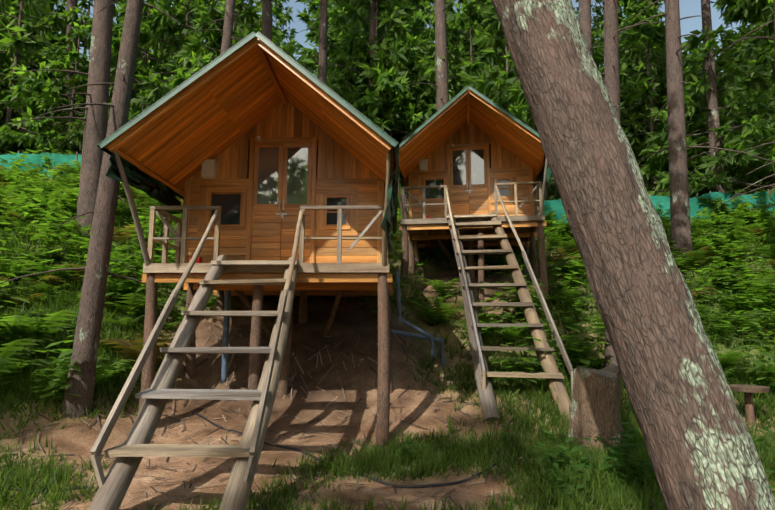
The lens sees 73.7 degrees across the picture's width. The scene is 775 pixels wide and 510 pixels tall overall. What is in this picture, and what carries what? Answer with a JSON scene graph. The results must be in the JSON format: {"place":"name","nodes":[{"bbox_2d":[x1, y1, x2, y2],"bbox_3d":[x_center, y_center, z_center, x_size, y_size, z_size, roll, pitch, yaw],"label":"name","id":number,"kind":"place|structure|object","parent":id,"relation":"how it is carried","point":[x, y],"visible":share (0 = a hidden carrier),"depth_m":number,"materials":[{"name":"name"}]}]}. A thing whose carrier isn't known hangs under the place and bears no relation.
{"place":"outdoors","nodes":[
{"label":"outdoors","id":0,"kind":"place"},
{"bbox_2d":[0,177,774,509],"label":"ground","id":1,"kind":"structure","parent":0,"point":[354,319],"depth_m":7.85,"materials":[{"name":"brown soil"}]},
{"bbox_2d":[0,45,12,99],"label":"tree","id":2,"kind":"object","parent":1,"relation":"on","point":[7,57],"visible":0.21,"depth_m":23.47,"materials":[{"name":"green plant"}]},
{"bbox_2d":[3,0,34,55],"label":"tree","id":3,"kind":"object","parent":1,"relation":"on","point":[18,8],"visible":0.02,"depth_m":30.38,"materials":[{"name":"green plant"}]},
{"bbox_2d":[0,0,40,122],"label":"tree","id":4,"kind":"object","parent":1,"relation":"on","point":[6,10],"visible":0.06,"depth_m":27.23,"materials":[{"name":"green plant"}]},
{"bbox_2d":[4,27,59,122],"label":"tree","id":5,"kind":"object","parent":1,"relation":"on","point":[55,114],"depth_m":28.07,"materials":[{"name":"green plant"}]},
{"bbox_2d":[0,6,65,154],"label":"tree","id":6,"kind":"object","parent":1,"relation":"on","point":[32,107],"visible":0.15,"depth_m":23.42,"materials":[{"name":"green plant"}]},
{"bbox_2d":[7,0,65,33],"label":"tree","id":7,"kind":"object","parent":1,"relation":"on","point":[52,3],"depth_m":37.62,"materials":[{"name":"green plant"}]},
{"bbox_2d":[0,151,81,176],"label":"fence","id":8,"kind":"object","parent":1,"relation":"on","point":[54,158],"visible":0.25,"depth_m":19.90,"materials":[{"name":"teal fabric"}]},
{"bbox_2d":[0,0,86,154],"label":"tree","id":9,"kind":"object","parent":1,"relation":"on","point":[36,8],"visible":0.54,"depth_m":22.68,"materials":[{"name":"green plant"}]},
{"bbox_2d":[3,470,88,492],"bbox_3d":[-3.455,2.226,5.030,1.040,0.114,0.348,-2,-8,12],"label":"hose","id":10,"kind":"object","parent":1,"relation":"on","point":[49,490],"visible":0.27,"depth_m":4.95,"materials":[{"name":"black rubber"}]},
{"bbox_2d":[12,54,88,152],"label":"tree","id":11,"kind":"object","parent":1,"relation":"on","point":[80,64],"depth_m":28.41,"materials":[{"name":"green plant"}]},
{"bbox_2d":[0,7,116,154],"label":"tree","id":12,"kind":"object","parent":1,"relation":"on","point":[51,91],"visible":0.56,"depth_m":21.77,"materials":[{"name":"green plant"}]},
{"bbox_2d":[29,0,91,152],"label":"tree","id":13,"kind":"object","parent":1,"relation":"on","point":[72,4],"visible":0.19,"depth_m":23.98,"materials":[{"name":"green plant"}]},
{"bbox_2d":[14,0,125,237],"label":"pine","id":14,"kind":"object","parent":1,"relation":"on","point":[95,124],"visible":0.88,"depth_m":12.97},
{"bbox_2d":[0,0,139,152],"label":"tree","id":15,"kind":"object","parent":1,"relation":"on","point":[55,39],"visible":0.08,"depth_m":24.07,"materials":[{"name":"green plant"}]},
{"bbox_2d":[0,0,189,417],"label":"pine","id":16,"kind":"object","parent":1,"relation":"on","point":[89,320],"visible":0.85,"depth_m":7.01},
{"bbox_2d":[55,0,170,154],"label":"tree","id":17,"kind":"object","parent":1,"relation":"on","point":[149,62],"visible":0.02,"depth_m":27.61,"materials":[{"name":"green plant"}]},
{"bbox_2d":[66,0,192,154],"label":"tree","id":18,"kind":"object","parent":1,"relation":"on","point":[165,49],"visible":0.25,"depth_m":23.21,"materials":[{"name":"green plant"}]},
{"bbox_2d":[113,2,176,92],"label":"tree","id":19,"kind":"object","parent":1,"relation":"on","point":[119,3],"visible":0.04,"depth_m":29.95,"materials":[{"name":"green plant"}]},
{"bbox_2d":[135,49,181,90],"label":"tree","id":20,"kind":"object","parent":1,"relation":"on","point":[159,71],"visible":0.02,"depth_m":27.64,"materials":[{"name":"green plant"}]},
{"bbox_2d":[109,0,239,119],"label":"tree","id":21,"kind":"object","parent":1,"relation":"on","point":[147,40],"visible":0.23,"depth_m":23.04,"materials":[{"name":"green plant"}]},
{"bbox_2d":[144,0,209,69],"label":"tree","id":22,"kind":"object","parent":1,"relation":"on","point":[175,11],"visible":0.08,"depth_m":37.67,"materials":[{"name":"green plant"}]},
{"bbox_2d":[175,30,213,74],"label":"tree","id":23,"kind":"object","parent":1,"relation":"on","point":[191,32],"depth_m":31.47,"materials":[{"name":"green plant"}]},
{"bbox_2d":[205,9,235,60],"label":"tree","id":24,"kind":"object","parent":1,"relation":"on","point":[214,55],"depth_m":28.21,"materials":[{"name":"green plant"}]},
{"bbox_2d":[188,0,259,54],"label":"trunk","id":25,"kind":"object","parent":1,"relation":"on","point":[227,35],"visible":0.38,"depth_m":18.86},
{"bbox_2d":[168,0,297,89],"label":"tree","id":26,"kind":"object","parent":1,"relation":"on","point":[248,15],"visible":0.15,"depth_m":22.37,"materials":[{"name":"green plant"}]},
{"bbox_2d":[207,0,261,59],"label":"tree","id":27,"kind":"object","parent":1,"relation":"on","point":[222,8],"depth_m":28.71,"materials":[{"name":"green plant"}]},
{"bbox_2d":[88,31,398,509],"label":"cabin","id":28,"kind":"object","parent":1,"relation":"on","point":[273,166],"visible":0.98,"depth_m":7.25,"materials":[{"name":"brown wood"}]},
{"bbox_2d":[221,290,230,382],"bbox_3d":[-2.735,1.343,8.743,0.120,1.716,0.120,0,-8,1],"label":"pipe","id":29,"kind":"object","parent":28,"relation":"attached to","point":[224,366],"visible":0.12,"depth_m":8.70,"materials":[{"name":"plastic"}]},
{"bbox_2d":[244,0,290,43],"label":"pine","id":30,"kind":"object","parent":1,"relation":"on","point":[267,19],"visible":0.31,"depth_m":20.86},
{"bbox_2d":[272,30,283,46],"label":"tree","id":31,"kind":"object","parent":1,"relation":"on","point":[278,40],"visible":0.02,"depth_m":27.00,"materials":[{"name":"green plant"}]},
{"bbox_2d":[253,0,304,61],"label":"tree","id":32,"kind":"object","parent":1,"relation":"on","point":[281,16],"visible":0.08,"depth_m":58.53,"materials":[{"name":"green plant"}]},
{"bbox_2d":[295,5,354,80],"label":"tree","id":33,"kind":"object","parent":1,"relation":"on","point":[309,64],"visible":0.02,"depth_m":32.13,"materials":[{"name":"green plant"}]},
{"bbox_2d":[296,0,363,84],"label":"trunk","id":34,"kind":"object","parent":1,"relation":"on","point":[322,64],"visible":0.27,"depth_m":22.56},
{"bbox_2d":[327,76,347,89],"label":"tree","id":35,"kind":"object","parent":1,"relation":"on","point":[333,82],"depth_m":31.41,"materials":[{"name":"green plant"}]},
{"bbox_2d":[332,73,360,94],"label":"tree","id":36,"kind":"object","parent":1,"relation":"on","point":[340,81],"visible":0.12,"depth_m":27.73,"materials":[{"name":"green plant"}]},
{"bbox_2d":[312,5,386,101],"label":"tree","id":37,"kind":"object","parent":1,"relation":"on","point":[337,15],"visible":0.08,"depth_m":29.17,"materials":[{"name":"green plant"}]},
{"bbox_2d":[295,0,419,81],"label":"tree","id":38,"kind":"object","parent":1,"relation":"on","point":[312,8],"visible":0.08,"depth_m":37.50,"materials":[{"name":"green plant"}]},
{"bbox_2d":[192,399,531,487],"bbox_3d":[-0.352,2.344,6.711,5.125,0.592,2.509,0,-8,1],"label":"hose","id":39,"kind":"object","parent":1,"relation":"on","point":[372,478],"visible":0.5,"depth_m":5.70,"materials":[{"name":"black rubber"}]},
{"bbox_2d":[357,0,406,132],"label":"trunk","id":40,"kind":"object","parent":1,"relation":"on","point":[372,35],"visible":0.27,"depth_m":26.01,"materials":[{"name":"brown plant"}]},
{"bbox_2d":[0,148,774,509],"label":"undergrowth","id":41,"kind":"object","parent":1,"relation":"on","point":[38,312],"visible":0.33,"depth_m":8.48,"materials":[{"name":"green plant"}]},
{"bbox_2d":[348,32,428,185],"bbox_3d":[0.173,-6.481,25.120,5.418,8.562,4.963,-4,-9,27],"label":"tree","id":42,"kind":"object","parent":1,"relation":"on","point":[356,96],"visible":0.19,"depth_m":24.86,"materials":[{"name":"green plant"}]},
{"bbox_2d":[327,0,451,194],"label":"tree","id":43,"kind":"object","parent":1,"relation":"on","point":[398,30],"visible":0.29,"depth_m":24.84,"materials":[{"name":"green plant"}]},
{"bbox_2d":[347,0,434,141],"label":"tree","id":44,"kind":"object","parent":1,"relation":"on","point":[396,120],"visible":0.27,"depth_m":24.80,"materials":[{"name":"green plant"}]},
{"bbox_2d":[327,0,455,143],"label":"tree","id":45,"kind":"object","parent":1,"relation":"on","point":[390,11],"visible":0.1,"depth_m":26.38,"materials":[{"name":"green plant"}]},
{"bbox_2d":[379,47,435,136],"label":"tree","id":46,"kind":"object","parent":1,"relation":"on","point":[420,65],"visible":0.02,"depth_m":26.05,"materials":[{"name":"green plant"}]},
{"bbox_2d":[387,0,430,69],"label":"tree","id":47,"kind":"object","parent":1,"relation":"on","point":[424,13],"depth_m":56.85,"materials":[{"name":"green plant"}]},
{"bbox_2d":[360,0,472,111],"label":"tree","id":48,"kind":"object","parent":1,"relation":"on","point":[426,6],"visible":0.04,"depth_m":39.76,"materials":[{"name":"green plant"}]},
{"bbox_2d":[391,329,445,364],"bbox_3d":[0.571,1.731,9.266,1.035,0.799,0.104,2,-8,-13],"label":"pipe","id":49,"kind":"object","parent":1,"relation":"on","point":[440,341],"visible":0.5,"depth_m":9.29,"materials":[{"name":"plastic"}]},
{"bbox_2d":[401,0,456,140],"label":"trunk","id":50,"kind":"object","parent":1,"relation":"on","point":[441,85],"visible":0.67,"depth_m":23.77,"materials":[{"name":"brown plant"}]},
{"bbox_2d":[392,15,478,142],"bbox_3d":[2.999,-7.613,27.223,5.575,10.395,6.085,3,-9,-21],"label":"tree","id":51,"kind":"object","parent":1,"relation":"on","point":[456,34],"visible":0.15,"depth_m":27.37,"materials":[{"name":"green plant"}]},
{"bbox_2d":[425,0,508,110],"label":"tree","id":52,"kind":"object","parent":1,"relation":"on","point":[478,26],"visible":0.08,"depth_m":28.96,"materials":[{"name":"green plant"}]},
{"bbox_2d":[445,0,503,100],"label":"tree","id":53,"kind":"object","parent":1,"relation":"on","point":[455,5],"visible":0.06,"depth_m":38.28,"materials":[{"name":"green plant"}]},
{"bbox_2d":[460,0,500,71],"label":"tree","id":54,"kind":"object","parent":1,"relation":"on","point":[498,49],"depth_m":56.44,"materials":[{"name":"green plant"}]},
{"bbox_2d":[398,86,572,420],"bbox_3d":[2.031,-0.295,12.466,3.687,6.995,9.166,-1,-8,9],"label":"cabin","id":55,"kind":"object","parent":1,"relation":"on","point":[474,167],"visible":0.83,"depth_m":12.63,"materials":[{"name":"brown wood"}]},
{"bbox_2d":[395,271,436,357],"bbox_3d":[0.481,1.038,8.849,0.132,1.474,1.091,-7,-11,42],"label":"pipe","id":56,"kind":"object","parent":55,"relation":"attached to","point":[430,337],"visible":1,"depth_m":8.58,"materials":[{"name":"plastic"}]},
{"bbox_2d":[466,20,504,84],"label":"tree","id":57,"kind":"object","parent":1,"relation":"on","point":[496,31],"visible":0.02,"depth_m":29.55,"materials":[{"name":"green plant"}]},
{"bbox_2d":[481,1,511,97],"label":"tree","id":58,"kind":"object","parent":1,"relation":"on","point":[488,4],"visible":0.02,"depth_m":29.62,"materials":[{"name":"green plant"}]},
{"bbox_2d":[453,0,560,199],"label":"tree","id":59,"kind":"object","parent":1,"relation":"on","point":[484,85],"visible":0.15,"depth_m":22.20,"materials":[{"name":"green plant"}]},
{"bbox_2d":[490,64,559,199],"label":"tree","id":60,"kind":"object","parent":1,"relation":"on","point":[516,94],"visible":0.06,"depth_m":21.77,"materials":[{"name":"green plant"}]},
{"bbox_2d":[506,91,559,199],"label":"tree","id":61,"kind":"object","parent":1,"relation":"on","point":[530,119],"visible":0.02,"depth_m":21.38,"materials":[{"name":"green plant"}]},
{"bbox_2d":[495,3,624,109],"bbox_3d":[8.528,-7.929,26.746,6.808,11.961,6.238,-7,-11,42],"label":"tree","id":62,"kind":"object","parent":1,"relation":"on","point":[596,58],"depth_m":26.02,"materials":[{"name":"green plant"}]},
{"bbox_2d":[549,0,603,195],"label":"trunk","id":63,"kind":"object","parent":1,"relation":"on","point":[585,14],"visible":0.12,"depth_m":16.88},
{"bbox_2d":[574,0,603,68],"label":"tree","id":64,"kind":"object","parent":1,"relation":"on","point":[595,19],"visible":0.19,"depth_m":31.48,"materials":[{"name":"green plant"}]},
{"bbox_2d":[567,365,623,453],"bbox_3d":[2.733,2.012,6.692,0.885,1.135,0.756,3,-9,-21],"label":"tree stump","id":65,"kind":"object","parent":1,"relation":"on","point":[595,406],"visible":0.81,"depth_m":6.47,"materials":[{"name":"brown wood"}]},
{"bbox_2d":[591,26,647,176],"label":"tree","id":66,"kind":"object","parent":1,"relation":"on","point":[600,34],"visible":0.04,"depth_m":29.46,"materials":[{"name":"green plant"}]},
{"bbox_2d":[620,115,642,176],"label":"tree","id":67,"kind":"object","parent":1,"relation":"on","point":[627,131],"depth_m":25.70,"materials":[{"name":"green plant"}]},
{"bbox_2d":[491,0,774,509],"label":"pine trunk","id":68,"kind":"object","parent":1,"relation":"on","point":[701,449],"visible":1,"depth_m":3.26,"materials":[{"name":"brown plant"}]},
{"bbox_2d":[591,0,684,160],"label":"tree","id":69,"kind":"object","parent":1,"relation":"on","point":[633,7],"visible":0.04,"depth_m":36.44,"materials":[{"name":"green plant"}]},
{"bbox_2d":[600,0,685,367],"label":"pine","id":70,"kind":"object","parent":1,"relation":"on","point":[611,74],"visible":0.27,"depth_m":9.26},
{"bbox_2d":[620,2,684,116],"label":"tree","id":71,"kind":"object","parent":1,"relation":"on","point":[632,29],"depth_m":48.49,"materials":[{"name":"green plant"}]},
{"bbox_2d":[619,18,687,182],"bbox_3d":[14.968,-7.701,30.177,7.593,11.898,6.957,-2,-8,13],"label":"tree","id":72,"kind":"object","parent":1,"relation":"on","point":[621,47],"visible":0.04,"depth_m":30.09,"materials":[{"name":"green plant"}]},
{"bbox_2d":[534,189,774,224],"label":"fence","id":73,"kind":"object","parent":1,"relation":"on","point":[558,207],"visible":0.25,"depth_m":20.49,"materials":[{"name":"teal fabric"}]},
{"bbox_2d":[653,108,702,195],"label":"tree","id":74,"kind":"object","parent":1,"relation":"on","point":[659,174],"depth_m":24.80,"materials":[{"name":"green plant"}]},
{"bbox_2d":[619,12,738,194],"bbox_3d":[12.961,-6.769,25.436,6.083,10.600,6.640,0,-8,-2],"label":"tree","id":75,"kind":"object","parent":1,"relation":"on","point":[658,54],"visible":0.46,"depth_m":25.21,"materials":[{"name":"green plant"}]},
{"bbox_2d":[621,15,738,175],"bbox_3d":[15.023,-7.712,28.820,6.393,11.586,6.978,4,-9,-24],"label":"tree","id":76,"kind":"object","parent":1,"relation":"on","point":[631,72],"visible":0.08,"depth_m":28.59,"materials":[{"name":"green plant"}]},
{"bbox_2d":[636,53,736,195],"bbox_3d":[14.598,-6.046,25.701,4.941,8.520,4.526,-2,-8,17],"label":"tree","id":77,"kind":"object","parent":1,"relation":"on","point":[643,145],"visible":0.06,"depth_m":25.06,"materials":[{"name":"green plant"}]},
{"bbox_2d":[620,0,772,256],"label":"pine","id":78,"kind":"object","parent":1,"relation":"on","point":[680,225],"visible":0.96,"depth_m":16.45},
{"bbox_2d":[649,59,759,196],"bbox_3d":[15.508,-5.696,25.335,5.198,8.077,4.762,-2,-8,11],"label":"tree","id":79,"kind":"object","parent":1,"relation":"on","point":[731,174],"visible":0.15,"depth_m":23.94,"materials":[{"name":"green plant"}]},
{"bbox_2d":[639,23,774,221],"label":"tree","id":80,"kind":"object","parent":1,"relation":"on","point":[696,87],"visible":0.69,"depth_m":21.34,"materials":[{"name":"green plant"}]},
{"bbox_2d":[687,96,752,191],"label":"tree","id":81,"kind":"object","parent":1,"relation":"on","point":[735,187],"visible":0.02,"depth_m":23.64,"materials":[{"name":"green plant"}]},
{"bbox_2d":[684,0,766,192],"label":"trunk","id":82,"kind":"object","parent":1,"relation":"on","point":[713,120],"visible":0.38,"depth_m":21.98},
{"bbox_2d":[687,68,774,196],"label":"tree","id":83,"kind":"object","parent":1,"relation":"on","point":[750,179],"visible":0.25,"depth_m":23.23,"materials":[{"name":"green plant"}]},
{"bbox_2d":[698,0,774,209],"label":"branches","id":84,"kind":"object","parent":1,"relation":"on","point":[742,38],"visible":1,"depth_m":14.10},
{"bbox_2d":[713,0,773,86],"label":"tree","id":85,"kind":"object","parent":1,"relation":"on","point":[733,7],"visible":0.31,"depth_m":28.67,"materials":[{"name":"green plant"}]},
{"bbox_2d":[715,0,774,188],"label":"tree","id":86,"kind":"object","parent":1,"relation":"on","point":[749,48],"visible":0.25,"depth_m":26.32,"materials":[{"name":"green plant"}]},
{"bbox_2d":[729,384,769,425],"bbox_3d":[5.203,2.211,7.424,0.520,0.630,0.520,0,-8,1],"label":"bench","id":87,"kind":"object","parent":1,"relation":"on","point":[748,390],"visible":0.81,"depth_m":7.38,"materials":[{"name":"brown wood"}]},
{"bbox_2d":[726,43,774,189],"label":"tree","id":88,"kind":"object","parent":1,"relation":"on","point":[737,64],"visible":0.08,"depth_m":26.74,"materials":[{"name":"green plant"}]},
{"bbox_2d":[735,17,770,48],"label":"tree","id":89,"kind":"object","parent":1,"relation":"on","point":[742,22],"depth_m":38.40,"materials":[{"name":"green plant"}]},
{"bbox_2d":[735,67,774,188],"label":"tree","id":90,"kind":"object","parent":1,"relation":"on","point":[770,78],"visible":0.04,"depth_m":26.18,"materials":[{"name":"green plant"}]},
{"bbox_2d":[742,71,774,186],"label":"tree","id":91,"kind":"object","parent":1,"relation":"on","point":[755,140],"visible":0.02,"depth_m":26.82,"materials":[{"name":"green plant"}]},
{"bbox_2d":[53,0,762,102],"label":"sky","id":92,"kind":"structure","parent":0,"point":[688,8],"materials":[{"name":"blue"}]}
]}

